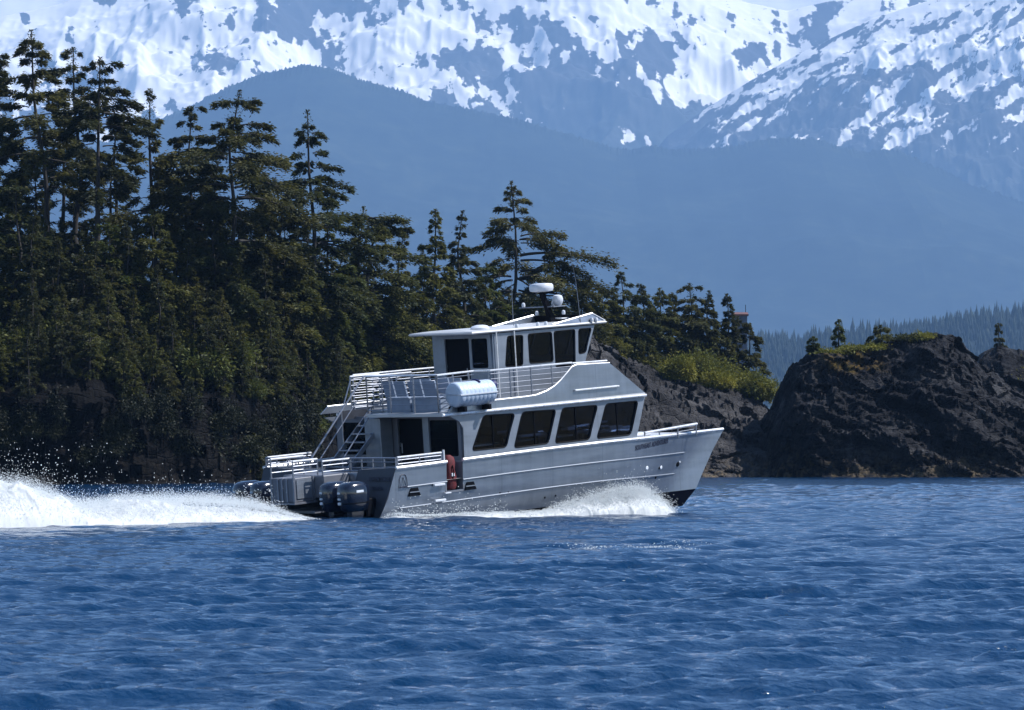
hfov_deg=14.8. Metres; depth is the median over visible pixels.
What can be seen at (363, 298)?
layered spruce
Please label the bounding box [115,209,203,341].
spruce
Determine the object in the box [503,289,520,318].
young spruce
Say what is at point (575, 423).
window
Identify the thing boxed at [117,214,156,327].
young spruce
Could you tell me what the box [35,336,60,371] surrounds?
young spruce
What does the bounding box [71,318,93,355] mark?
young spruce
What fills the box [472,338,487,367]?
aft window
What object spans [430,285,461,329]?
young spruce
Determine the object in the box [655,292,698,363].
spruce
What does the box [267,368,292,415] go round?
young spruce
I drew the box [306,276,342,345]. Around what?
young spruce
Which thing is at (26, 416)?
shrub
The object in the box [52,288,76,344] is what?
young spruce
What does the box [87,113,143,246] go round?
thin spruce
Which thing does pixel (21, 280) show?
young spruce
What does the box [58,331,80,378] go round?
young spruce
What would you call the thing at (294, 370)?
young spruce
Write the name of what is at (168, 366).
young spruce
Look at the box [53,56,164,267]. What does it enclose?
old spruce
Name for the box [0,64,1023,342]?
hill
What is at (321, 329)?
young spruce
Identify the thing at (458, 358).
door
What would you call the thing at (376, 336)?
young spruce
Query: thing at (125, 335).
young spruce
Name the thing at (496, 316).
young spruce
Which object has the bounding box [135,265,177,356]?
young spruce
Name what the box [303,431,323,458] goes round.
shrub
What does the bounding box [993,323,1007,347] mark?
spruce
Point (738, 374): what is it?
shrub
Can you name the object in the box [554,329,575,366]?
window
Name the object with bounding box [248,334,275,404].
young spruce
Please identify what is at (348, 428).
aft window
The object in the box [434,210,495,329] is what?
wispy spruce
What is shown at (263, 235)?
young spruce
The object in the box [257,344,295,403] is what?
young spruce
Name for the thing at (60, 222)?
young spruce
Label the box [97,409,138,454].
shrub
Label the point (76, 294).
young spruce
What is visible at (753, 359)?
spruce
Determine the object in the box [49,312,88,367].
young spruce
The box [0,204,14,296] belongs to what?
young spruce
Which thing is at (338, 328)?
young spruce
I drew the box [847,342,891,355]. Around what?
shrub
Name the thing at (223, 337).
young spruce
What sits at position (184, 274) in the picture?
young spruce
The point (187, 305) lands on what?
young spruce
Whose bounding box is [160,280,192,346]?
young spruce
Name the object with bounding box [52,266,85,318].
young spruce
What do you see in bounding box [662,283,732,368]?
spruce
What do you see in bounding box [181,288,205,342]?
young spruce
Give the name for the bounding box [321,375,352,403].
shrub
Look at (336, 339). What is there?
young spruce
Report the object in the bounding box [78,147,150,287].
young spruce
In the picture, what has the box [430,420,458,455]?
aft window
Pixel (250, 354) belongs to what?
shrub
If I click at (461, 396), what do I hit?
life raft
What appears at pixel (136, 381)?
young spruce
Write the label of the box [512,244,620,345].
leaning spruce
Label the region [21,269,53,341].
young spruce
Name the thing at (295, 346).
shrub
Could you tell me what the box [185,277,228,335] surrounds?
young spruce
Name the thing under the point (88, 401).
island
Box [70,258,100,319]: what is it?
young spruce
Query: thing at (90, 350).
young spruce
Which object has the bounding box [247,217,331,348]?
spruce
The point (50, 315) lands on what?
young spruce
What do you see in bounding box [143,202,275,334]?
spruce
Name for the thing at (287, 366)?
shrub
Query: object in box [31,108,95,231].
thin spruce
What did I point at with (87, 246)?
young spruce
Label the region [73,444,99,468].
shrub
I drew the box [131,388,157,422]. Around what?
shrub
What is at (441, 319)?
young spruce
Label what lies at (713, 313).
spruce
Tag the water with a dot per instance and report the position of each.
(799, 593)
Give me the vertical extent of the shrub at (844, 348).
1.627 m
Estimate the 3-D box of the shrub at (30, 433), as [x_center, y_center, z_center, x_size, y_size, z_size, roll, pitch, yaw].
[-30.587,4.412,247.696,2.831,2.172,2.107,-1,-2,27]
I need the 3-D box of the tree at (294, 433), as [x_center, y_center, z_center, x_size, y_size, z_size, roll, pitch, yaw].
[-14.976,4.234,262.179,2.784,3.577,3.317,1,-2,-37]
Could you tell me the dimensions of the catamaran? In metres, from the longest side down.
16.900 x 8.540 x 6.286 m
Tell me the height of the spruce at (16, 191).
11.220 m
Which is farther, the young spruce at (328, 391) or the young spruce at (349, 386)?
the young spruce at (349, 386)
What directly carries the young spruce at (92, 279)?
on the island
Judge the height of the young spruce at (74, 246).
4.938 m
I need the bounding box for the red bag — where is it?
[442,455,456,489]
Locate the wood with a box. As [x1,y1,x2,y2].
[647,302,1023,406]
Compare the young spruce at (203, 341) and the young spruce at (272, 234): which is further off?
the young spruce at (272, 234)
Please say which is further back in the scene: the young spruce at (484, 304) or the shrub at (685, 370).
the shrub at (685, 370)
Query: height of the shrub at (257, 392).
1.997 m
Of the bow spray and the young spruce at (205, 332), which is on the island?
the young spruce at (205, 332)
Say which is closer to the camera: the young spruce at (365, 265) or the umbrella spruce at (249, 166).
the umbrella spruce at (249, 166)
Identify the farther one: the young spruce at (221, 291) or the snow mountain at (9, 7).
the snow mountain at (9, 7)
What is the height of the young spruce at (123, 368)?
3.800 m
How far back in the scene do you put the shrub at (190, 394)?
252.96 m
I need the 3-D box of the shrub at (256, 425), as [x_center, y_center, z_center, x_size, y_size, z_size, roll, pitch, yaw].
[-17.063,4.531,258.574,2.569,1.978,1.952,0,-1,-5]
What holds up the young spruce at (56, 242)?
on the island
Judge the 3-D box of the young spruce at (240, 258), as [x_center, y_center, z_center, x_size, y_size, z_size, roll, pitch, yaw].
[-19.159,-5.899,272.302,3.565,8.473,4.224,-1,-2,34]
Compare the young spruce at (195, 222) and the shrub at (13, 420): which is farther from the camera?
the young spruce at (195, 222)
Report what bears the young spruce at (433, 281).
on the island
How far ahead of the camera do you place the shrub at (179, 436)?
252.00 m
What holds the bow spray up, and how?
on the water
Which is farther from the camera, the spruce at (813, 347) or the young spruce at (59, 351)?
the spruce at (813, 347)
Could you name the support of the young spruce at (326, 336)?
on the island
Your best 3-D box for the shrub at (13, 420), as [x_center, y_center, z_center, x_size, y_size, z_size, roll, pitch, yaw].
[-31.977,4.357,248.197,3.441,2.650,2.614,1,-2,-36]
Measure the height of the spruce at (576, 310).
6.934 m
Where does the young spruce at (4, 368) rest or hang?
on the island
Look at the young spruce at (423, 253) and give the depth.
309.76 m
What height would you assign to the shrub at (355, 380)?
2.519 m
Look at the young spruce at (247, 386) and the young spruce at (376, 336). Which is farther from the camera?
the young spruce at (376, 336)
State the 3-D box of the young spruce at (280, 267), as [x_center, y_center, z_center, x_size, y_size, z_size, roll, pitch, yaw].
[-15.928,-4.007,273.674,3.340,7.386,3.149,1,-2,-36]
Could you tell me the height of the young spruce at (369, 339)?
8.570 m
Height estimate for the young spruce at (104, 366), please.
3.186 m
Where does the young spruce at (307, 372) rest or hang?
on the island
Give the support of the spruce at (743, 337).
on the rock at (737, 416)
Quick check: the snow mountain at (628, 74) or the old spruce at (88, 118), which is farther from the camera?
the snow mountain at (628, 74)
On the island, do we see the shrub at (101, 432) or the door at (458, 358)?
the shrub at (101, 432)
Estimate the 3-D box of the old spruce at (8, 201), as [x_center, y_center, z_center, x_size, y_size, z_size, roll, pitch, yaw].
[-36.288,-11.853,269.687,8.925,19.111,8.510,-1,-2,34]
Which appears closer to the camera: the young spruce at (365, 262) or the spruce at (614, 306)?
the young spruce at (365, 262)
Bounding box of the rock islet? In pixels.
[760,332,1023,477]
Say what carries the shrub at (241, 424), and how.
on the island
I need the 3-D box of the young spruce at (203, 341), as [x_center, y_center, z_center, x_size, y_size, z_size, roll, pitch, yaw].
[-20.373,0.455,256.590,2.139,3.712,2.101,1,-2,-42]
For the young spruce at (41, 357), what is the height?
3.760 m
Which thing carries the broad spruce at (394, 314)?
on the island
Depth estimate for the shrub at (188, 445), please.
252.09 m
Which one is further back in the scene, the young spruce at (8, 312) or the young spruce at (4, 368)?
the young spruce at (8, 312)
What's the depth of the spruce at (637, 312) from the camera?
347.00 m
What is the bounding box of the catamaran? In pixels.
[232,248,723,517]
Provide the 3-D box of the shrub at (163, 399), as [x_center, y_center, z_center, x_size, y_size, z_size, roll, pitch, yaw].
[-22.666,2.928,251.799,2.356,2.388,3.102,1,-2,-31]
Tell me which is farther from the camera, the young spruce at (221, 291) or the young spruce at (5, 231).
the young spruce at (5, 231)
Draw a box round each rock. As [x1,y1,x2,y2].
[582,335,768,476]
[977,345,1023,379]
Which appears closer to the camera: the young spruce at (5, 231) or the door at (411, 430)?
the door at (411, 430)
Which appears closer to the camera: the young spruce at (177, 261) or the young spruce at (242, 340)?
the young spruce at (242, 340)
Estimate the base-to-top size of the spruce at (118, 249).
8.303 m
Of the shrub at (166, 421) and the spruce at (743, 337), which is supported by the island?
the shrub at (166, 421)
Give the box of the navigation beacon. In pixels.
[731,305,748,372]
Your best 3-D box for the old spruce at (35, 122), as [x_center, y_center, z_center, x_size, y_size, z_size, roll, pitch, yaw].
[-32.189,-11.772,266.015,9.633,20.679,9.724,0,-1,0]
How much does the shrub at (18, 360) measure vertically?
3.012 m
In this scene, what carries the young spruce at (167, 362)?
on the island
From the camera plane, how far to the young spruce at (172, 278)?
261.18 m
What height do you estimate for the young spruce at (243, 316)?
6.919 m
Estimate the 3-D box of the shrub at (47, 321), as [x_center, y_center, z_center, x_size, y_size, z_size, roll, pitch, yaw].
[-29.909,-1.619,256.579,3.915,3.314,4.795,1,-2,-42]
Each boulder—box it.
[708,455,721,463]
[710,463,726,471]
[713,471,725,476]
[723,461,734,472]
[734,464,744,473]
[747,471,760,476]
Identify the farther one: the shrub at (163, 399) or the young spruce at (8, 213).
the young spruce at (8, 213)
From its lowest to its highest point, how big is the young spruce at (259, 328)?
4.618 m
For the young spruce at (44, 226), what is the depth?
262.91 m
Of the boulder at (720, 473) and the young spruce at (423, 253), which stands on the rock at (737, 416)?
the boulder at (720, 473)
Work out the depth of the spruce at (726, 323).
354.07 m
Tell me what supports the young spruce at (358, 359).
on the island
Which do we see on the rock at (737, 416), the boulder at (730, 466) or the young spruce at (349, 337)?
the boulder at (730, 466)
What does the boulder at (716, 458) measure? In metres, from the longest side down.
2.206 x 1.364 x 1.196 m
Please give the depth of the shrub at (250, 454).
255.50 m
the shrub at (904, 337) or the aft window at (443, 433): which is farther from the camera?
the shrub at (904, 337)
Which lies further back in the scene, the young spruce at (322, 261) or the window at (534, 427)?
the young spruce at (322, 261)
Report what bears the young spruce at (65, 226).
on the island
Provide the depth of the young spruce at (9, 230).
270.32 m
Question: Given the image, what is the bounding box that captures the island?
[0,297,409,483]
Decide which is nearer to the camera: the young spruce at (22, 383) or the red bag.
the red bag
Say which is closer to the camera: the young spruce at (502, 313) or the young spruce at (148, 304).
the young spruce at (148, 304)
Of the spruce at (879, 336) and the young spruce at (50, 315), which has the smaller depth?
the young spruce at (50, 315)
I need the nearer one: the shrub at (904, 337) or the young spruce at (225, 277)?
the young spruce at (225, 277)
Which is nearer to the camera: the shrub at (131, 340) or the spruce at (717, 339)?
the shrub at (131, 340)
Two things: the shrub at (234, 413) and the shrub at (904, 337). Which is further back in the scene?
the shrub at (904, 337)
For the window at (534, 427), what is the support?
in the catamaran
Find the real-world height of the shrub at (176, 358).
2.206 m
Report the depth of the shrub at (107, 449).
248.75 m
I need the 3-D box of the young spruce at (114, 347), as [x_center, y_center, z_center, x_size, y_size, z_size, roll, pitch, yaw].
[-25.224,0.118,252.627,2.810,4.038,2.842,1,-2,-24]
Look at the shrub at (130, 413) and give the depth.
249.50 m
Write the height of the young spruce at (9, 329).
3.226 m
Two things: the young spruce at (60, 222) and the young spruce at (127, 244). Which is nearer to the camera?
the young spruce at (127, 244)
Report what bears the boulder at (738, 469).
on the rock at (737, 416)
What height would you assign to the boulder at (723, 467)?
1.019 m
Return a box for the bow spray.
[382,465,678,517]
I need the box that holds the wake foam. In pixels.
[0,439,319,527]
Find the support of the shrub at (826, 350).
on the rock islet
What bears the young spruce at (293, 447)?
on the island
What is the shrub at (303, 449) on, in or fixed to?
on the island
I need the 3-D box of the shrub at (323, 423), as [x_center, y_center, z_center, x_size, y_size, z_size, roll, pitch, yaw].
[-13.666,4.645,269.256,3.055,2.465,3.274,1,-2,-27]
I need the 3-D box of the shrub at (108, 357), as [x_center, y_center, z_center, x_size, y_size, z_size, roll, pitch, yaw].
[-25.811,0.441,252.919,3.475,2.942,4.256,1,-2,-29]
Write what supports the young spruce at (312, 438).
on the island
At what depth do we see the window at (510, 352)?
122.08 m
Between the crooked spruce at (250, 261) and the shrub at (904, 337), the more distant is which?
the shrub at (904, 337)
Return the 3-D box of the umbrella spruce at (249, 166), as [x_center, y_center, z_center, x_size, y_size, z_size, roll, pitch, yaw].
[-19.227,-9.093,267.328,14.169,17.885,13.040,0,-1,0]
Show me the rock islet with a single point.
(941, 405)
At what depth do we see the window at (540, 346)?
122.85 m
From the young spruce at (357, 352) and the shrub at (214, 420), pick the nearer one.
the shrub at (214, 420)
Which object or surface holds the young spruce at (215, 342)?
on the island
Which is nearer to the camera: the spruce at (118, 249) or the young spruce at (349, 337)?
the spruce at (118, 249)
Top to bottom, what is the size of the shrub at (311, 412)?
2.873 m
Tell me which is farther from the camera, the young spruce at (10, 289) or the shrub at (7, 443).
the young spruce at (10, 289)
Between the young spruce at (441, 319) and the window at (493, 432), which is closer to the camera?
the window at (493, 432)
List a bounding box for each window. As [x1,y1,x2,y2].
[343,422,365,454]
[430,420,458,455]
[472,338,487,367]
[473,413,514,450]
[505,335,522,366]
[514,409,555,447]
[528,332,553,363]
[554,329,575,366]
[555,405,596,442]
[578,328,590,353]
[597,401,637,438]
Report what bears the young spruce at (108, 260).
on the island
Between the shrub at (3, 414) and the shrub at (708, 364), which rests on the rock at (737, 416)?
the shrub at (708, 364)
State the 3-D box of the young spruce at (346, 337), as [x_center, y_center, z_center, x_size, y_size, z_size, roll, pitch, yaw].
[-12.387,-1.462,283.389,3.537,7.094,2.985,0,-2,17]
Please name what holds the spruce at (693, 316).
on the rock at (737, 416)
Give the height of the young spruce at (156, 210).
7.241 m
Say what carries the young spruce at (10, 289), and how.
on the island
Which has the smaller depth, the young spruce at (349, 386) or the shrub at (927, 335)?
the young spruce at (349, 386)
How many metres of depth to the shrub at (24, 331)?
253.46 m
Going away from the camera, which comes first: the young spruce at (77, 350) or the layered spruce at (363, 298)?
the young spruce at (77, 350)
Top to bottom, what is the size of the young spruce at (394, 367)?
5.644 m
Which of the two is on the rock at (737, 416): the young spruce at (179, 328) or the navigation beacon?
the navigation beacon
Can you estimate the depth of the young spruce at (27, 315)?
253.59 m
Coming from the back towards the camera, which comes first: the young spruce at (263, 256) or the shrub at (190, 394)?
the young spruce at (263, 256)
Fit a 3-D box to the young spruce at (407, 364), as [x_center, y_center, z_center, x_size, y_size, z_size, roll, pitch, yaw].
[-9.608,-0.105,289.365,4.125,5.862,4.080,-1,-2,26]
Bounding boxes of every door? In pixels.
[399,419,423,463]
[446,339,470,381]
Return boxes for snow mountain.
[0,0,925,177]
[0,0,928,16]
[658,0,1023,201]
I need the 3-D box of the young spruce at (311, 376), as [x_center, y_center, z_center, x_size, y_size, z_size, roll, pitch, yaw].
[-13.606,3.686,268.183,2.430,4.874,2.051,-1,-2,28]
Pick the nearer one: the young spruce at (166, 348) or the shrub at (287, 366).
the young spruce at (166, 348)
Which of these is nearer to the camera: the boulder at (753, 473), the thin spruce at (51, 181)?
the thin spruce at (51, 181)
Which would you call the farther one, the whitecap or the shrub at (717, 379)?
the shrub at (717, 379)
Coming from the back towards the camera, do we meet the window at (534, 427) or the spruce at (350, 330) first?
the spruce at (350, 330)
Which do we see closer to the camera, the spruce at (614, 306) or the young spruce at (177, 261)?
the young spruce at (177, 261)
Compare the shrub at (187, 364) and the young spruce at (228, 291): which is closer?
the shrub at (187, 364)
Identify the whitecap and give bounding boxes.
[430,534,895,548]
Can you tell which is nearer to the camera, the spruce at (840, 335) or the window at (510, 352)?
the window at (510, 352)
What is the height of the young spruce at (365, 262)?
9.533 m
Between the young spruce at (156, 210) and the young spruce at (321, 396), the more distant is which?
the young spruce at (156, 210)
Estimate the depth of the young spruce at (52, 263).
258.37 m
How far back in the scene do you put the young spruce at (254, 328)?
265.32 m
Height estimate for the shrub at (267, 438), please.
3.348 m
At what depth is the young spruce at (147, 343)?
256.41 m
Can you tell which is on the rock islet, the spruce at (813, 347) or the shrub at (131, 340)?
the spruce at (813, 347)
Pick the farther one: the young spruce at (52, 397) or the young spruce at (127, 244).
the young spruce at (127, 244)
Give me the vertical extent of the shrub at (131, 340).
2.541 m
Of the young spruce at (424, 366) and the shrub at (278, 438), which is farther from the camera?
the young spruce at (424, 366)
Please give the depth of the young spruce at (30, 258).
256.35 m
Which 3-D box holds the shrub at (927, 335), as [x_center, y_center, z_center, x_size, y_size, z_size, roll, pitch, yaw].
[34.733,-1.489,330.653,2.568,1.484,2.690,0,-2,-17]
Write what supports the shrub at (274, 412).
on the island
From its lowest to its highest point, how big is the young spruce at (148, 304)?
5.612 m
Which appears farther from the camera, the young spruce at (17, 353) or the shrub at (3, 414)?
the young spruce at (17, 353)
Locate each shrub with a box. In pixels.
[0,322,24,353]
[0,341,36,377]
[0,403,10,425]
[0,406,25,441]
[0,420,25,454]
[3,313,60,355]
[9,384,38,430]
[10,416,47,441]
[30,306,78,338]
[43,420,65,442]
[44,383,68,422]
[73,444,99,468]
[80,429,129,462]
[92,340,138,380]
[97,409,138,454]
[100,414,115,438]
[108,330,144,356]
[115,387,151,423]
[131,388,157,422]
[137,351,171,378]
[148,382,174,418]
[154,390,182,440]
[159,341,189,368]
[169,415,190,443]
[169,425,204,455]
[172,378,206,419]
[173,323,200,348]
[173,338,237,383]
[206,410,227,426]
[207,403,236,435]
[208,414,240,462]
[219,394,244,429]
[223,334,266,372]
[232,425,268,467]
[233,397,251,430]
[238,374,273,399]
[248,410,271,436]
[250,422,282,469]
[263,396,302,431]
[264,415,292,448]
[266,353,299,377]
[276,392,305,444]
[278,329,301,351]
[290,434,315,455]
[296,392,323,431]
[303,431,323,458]
[313,406,329,434]
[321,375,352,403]
[348,362,370,391]
[655,350,698,382]
[676,342,734,383]
[696,367,737,390]
[721,353,755,389]
[733,367,779,402]
[810,346,851,354]
[833,341,864,354]
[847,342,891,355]
[889,332,924,343]
[910,329,937,341]
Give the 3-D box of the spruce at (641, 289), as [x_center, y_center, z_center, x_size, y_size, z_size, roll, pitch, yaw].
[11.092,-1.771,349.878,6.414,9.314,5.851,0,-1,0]
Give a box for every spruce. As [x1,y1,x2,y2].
[0,29,107,275]
[0,53,58,215]
[0,166,18,230]
[0,179,72,329]
[0,200,38,282]
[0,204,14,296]
[0,207,18,295]
[0,210,55,334]
[0,237,25,325]
[0,269,24,322]
[0,337,13,391]
[0,347,10,391]
[1,327,25,368]
[1,333,19,374]
[2,301,25,350]
[4,327,27,378]
[6,166,73,280]
[11,324,46,396]
[17,264,40,303]
[17,265,54,328]
[21,219,61,293]
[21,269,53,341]
[21,294,42,355]
[24,324,49,373]
[26,387,70,436]
[28,314,51,374]
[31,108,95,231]
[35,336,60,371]
[36,47,115,267]
[37,259,63,330]
[40,236,78,337]
[41,294,74,366]
[41,329,79,377]
[46,249,118,326]
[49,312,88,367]
[50,217,73,262]
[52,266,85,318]
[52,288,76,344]
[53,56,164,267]
[55,230,87,284]
[57,201,94,278]
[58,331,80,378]
[67,333,95,369]
[68,222,162,333]
[68,272,89,319]
[68,304,106,379]
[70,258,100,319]
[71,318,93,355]
[73,241,114,332]
[74,222,105,270]
[76,301,113,349]
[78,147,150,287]
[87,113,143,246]
[87,342,110,380]
[88,284,125,349]
[92,204,108,254]
[93,267,142,334]
[100,242,116,276]
[100,326,142,383]
[101,265,116,301]
[103,88,197,284]
[108,222,152,337]
[110,325,136,366]
[112,349,140,405]
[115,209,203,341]
[115,325,129,351]
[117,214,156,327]
[120,366,148,410]
[121,287,151,360]
[125,90,330,285]
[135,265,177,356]
[136,326,151,368]
[136,330,156,358]
[138,335,168,382]
[139,269,176,346]
[140,105,240,290]
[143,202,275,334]
[145,208,177,289]
[147,161,209,284]
[154,347,178,388]
[154,364,179,399]
[155,368,183,401]
[159,307,182,365]
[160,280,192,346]
[163,274,190,328]
[164,233,188,307]
[171,238,205,333]
[177,287,216,337]
[180,359,203,398]
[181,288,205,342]
[183,322,229,385]
[184,339,216,386]
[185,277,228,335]
[186,333,198,354]
[195,318,219,353]
[198,161,231,279]
[198,302,243,360]
[202,253,253,322]
[203,318,236,372]
[205,346,234,398]
[207,287,232,358]
[211,264,258,362]
[220,285,253,341]
[221,209,256,317]
[221,230,250,273]
[230,319,254,359]
[231,324,251,379]
[231,345,256,398]
[238,109,387,360]
[240,177,316,336]
[243,289,263,354]
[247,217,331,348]
[247,433,271,480]
[248,307,275,363]
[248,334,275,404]
[251,205,282,243]
[252,248,286,353]
[254,227,300,335]
[254,301,294,388]
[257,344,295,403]
[259,253,303,346]
[266,337,305,399]
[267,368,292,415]
[269,288,308,368]
[289,438,301,451]
[296,349,321,394]
[298,226,312,244]
[300,313,328,359]
[300,316,334,389]
[300,373,326,437]
[301,405,313,447]
[302,271,350,381]
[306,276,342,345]
[306,372,326,416]
[307,206,373,354]
[316,236,329,318]
[321,335,353,403]
[324,373,337,427]
[327,342,350,404]
[332,206,438,378]
[332,319,351,364]
[336,303,362,366]
[336,306,359,363]
[340,371,354,395]
[341,345,359,396]
[341,373,357,401]
[344,321,375,393]
[347,263,390,369]
[348,304,388,398]
[352,354,371,401]
[360,239,382,340]
[363,226,415,312]
[363,332,390,395]
[367,318,411,384]
[376,337,405,383]
[385,235,432,385]
[390,350,422,380]
[397,208,470,373]
[410,250,432,327]
[414,359,433,379]
[429,301,448,327]
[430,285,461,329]
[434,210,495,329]
[456,180,626,324]
[458,262,526,324]
[475,301,488,324]
[497,297,506,320]
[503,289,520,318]
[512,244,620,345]
[570,286,620,346]
[592,291,633,358]
[597,307,639,360]
[608,271,666,370]
[627,283,669,371]
[633,301,674,365]
[641,287,687,359]
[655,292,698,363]
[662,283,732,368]
[675,314,712,360]
[694,290,722,357]
[704,322,736,374]
[708,293,748,374]
[726,316,755,374]
[738,322,773,404]
[805,336,821,354]
[829,319,846,349]
[862,325,895,347]
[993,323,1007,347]
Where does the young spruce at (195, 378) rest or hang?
on the island
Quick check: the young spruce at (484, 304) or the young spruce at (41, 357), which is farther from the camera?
the young spruce at (484, 304)
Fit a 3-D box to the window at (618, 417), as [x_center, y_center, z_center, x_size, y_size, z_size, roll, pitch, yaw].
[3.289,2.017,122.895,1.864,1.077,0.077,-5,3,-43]
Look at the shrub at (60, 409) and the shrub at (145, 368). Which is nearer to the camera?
the shrub at (60, 409)
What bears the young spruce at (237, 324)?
on the island
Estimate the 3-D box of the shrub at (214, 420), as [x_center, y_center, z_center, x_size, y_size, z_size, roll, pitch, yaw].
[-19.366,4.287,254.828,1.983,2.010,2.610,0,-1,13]
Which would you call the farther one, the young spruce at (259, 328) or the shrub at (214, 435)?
the young spruce at (259, 328)
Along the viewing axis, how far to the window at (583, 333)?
124.15 m
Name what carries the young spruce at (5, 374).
on the island
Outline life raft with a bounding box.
[443,379,497,411]
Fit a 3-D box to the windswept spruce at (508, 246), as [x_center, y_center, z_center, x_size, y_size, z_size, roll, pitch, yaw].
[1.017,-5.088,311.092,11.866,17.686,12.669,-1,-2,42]
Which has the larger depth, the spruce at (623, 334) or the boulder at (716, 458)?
the spruce at (623, 334)
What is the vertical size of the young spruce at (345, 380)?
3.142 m
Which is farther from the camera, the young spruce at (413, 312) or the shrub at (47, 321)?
the young spruce at (413, 312)
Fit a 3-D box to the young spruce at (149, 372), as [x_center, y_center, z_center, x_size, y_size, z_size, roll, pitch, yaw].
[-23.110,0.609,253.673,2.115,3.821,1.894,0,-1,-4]
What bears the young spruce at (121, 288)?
on the island
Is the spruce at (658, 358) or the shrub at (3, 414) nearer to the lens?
the shrub at (3, 414)
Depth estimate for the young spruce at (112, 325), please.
254.89 m
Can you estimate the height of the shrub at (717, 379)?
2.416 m
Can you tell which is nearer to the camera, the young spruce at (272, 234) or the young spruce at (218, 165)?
the young spruce at (272, 234)
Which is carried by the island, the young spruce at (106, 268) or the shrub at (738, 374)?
the young spruce at (106, 268)
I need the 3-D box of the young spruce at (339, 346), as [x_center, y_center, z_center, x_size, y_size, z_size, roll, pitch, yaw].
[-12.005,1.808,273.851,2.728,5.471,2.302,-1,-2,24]
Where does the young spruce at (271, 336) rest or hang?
on the island
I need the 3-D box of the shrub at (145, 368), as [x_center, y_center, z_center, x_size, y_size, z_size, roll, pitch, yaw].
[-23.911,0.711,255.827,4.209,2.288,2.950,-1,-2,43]
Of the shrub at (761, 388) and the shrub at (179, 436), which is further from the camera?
the shrub at (761, 388)
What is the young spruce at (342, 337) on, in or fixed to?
on the island
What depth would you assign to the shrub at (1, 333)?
252.79 m
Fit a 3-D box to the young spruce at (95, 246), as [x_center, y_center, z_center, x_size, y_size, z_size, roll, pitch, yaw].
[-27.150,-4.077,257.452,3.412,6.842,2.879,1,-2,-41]
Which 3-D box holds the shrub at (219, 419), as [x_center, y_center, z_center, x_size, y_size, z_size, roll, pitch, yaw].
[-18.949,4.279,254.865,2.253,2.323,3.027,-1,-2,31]
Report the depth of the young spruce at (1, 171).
279.33 m
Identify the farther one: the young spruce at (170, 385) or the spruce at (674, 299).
the spruce at (674, 299)
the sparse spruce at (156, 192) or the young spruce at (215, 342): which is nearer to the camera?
the young spruce at (215, 342)
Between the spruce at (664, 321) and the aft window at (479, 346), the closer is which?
the aft window at (479, 346)
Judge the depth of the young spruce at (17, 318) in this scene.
253.88 m
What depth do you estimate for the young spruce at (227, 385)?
256.21 m
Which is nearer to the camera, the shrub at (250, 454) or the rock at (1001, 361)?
the shrub at (250, 454)
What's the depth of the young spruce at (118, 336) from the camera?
254.69 m
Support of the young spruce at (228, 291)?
on the island
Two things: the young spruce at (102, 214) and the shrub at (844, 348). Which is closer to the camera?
the young spruce at (102, 214)
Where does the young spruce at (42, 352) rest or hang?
on the island
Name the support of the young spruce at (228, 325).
on the island
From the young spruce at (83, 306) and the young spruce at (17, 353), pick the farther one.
the young spruce at (83, 306)
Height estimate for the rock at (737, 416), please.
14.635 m
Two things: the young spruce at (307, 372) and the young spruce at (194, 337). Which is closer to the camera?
the young spruce at (194, 337)
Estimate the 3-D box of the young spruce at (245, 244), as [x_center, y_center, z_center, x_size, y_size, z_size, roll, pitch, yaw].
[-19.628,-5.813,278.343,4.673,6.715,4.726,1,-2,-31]
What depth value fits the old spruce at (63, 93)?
272.35 m
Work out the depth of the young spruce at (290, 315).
269.73 m
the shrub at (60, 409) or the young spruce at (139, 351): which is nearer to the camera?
the shrub at (60, 409)
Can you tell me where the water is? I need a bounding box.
[0,477,1023,709]
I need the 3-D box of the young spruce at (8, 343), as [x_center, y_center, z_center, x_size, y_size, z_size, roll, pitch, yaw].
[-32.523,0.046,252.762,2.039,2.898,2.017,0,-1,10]
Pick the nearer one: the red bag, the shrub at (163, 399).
the red bag
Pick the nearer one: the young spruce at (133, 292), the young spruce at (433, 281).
the young spruce at (133, 292)
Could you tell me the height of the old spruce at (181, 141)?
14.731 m
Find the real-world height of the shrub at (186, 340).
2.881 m
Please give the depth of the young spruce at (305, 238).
295.81 m
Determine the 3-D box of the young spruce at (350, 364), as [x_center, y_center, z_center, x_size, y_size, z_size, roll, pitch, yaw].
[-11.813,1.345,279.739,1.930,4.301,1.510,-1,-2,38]
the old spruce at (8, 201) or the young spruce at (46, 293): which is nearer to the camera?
the young spruce at (46, 293)
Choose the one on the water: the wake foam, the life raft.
the wake foam
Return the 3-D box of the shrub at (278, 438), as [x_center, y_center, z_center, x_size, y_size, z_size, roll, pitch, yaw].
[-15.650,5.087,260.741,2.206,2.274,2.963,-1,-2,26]
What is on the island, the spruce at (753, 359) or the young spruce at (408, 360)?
the young spruce at (408, 360)
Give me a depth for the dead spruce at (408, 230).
292.88 m
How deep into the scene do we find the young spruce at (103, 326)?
254.36 m

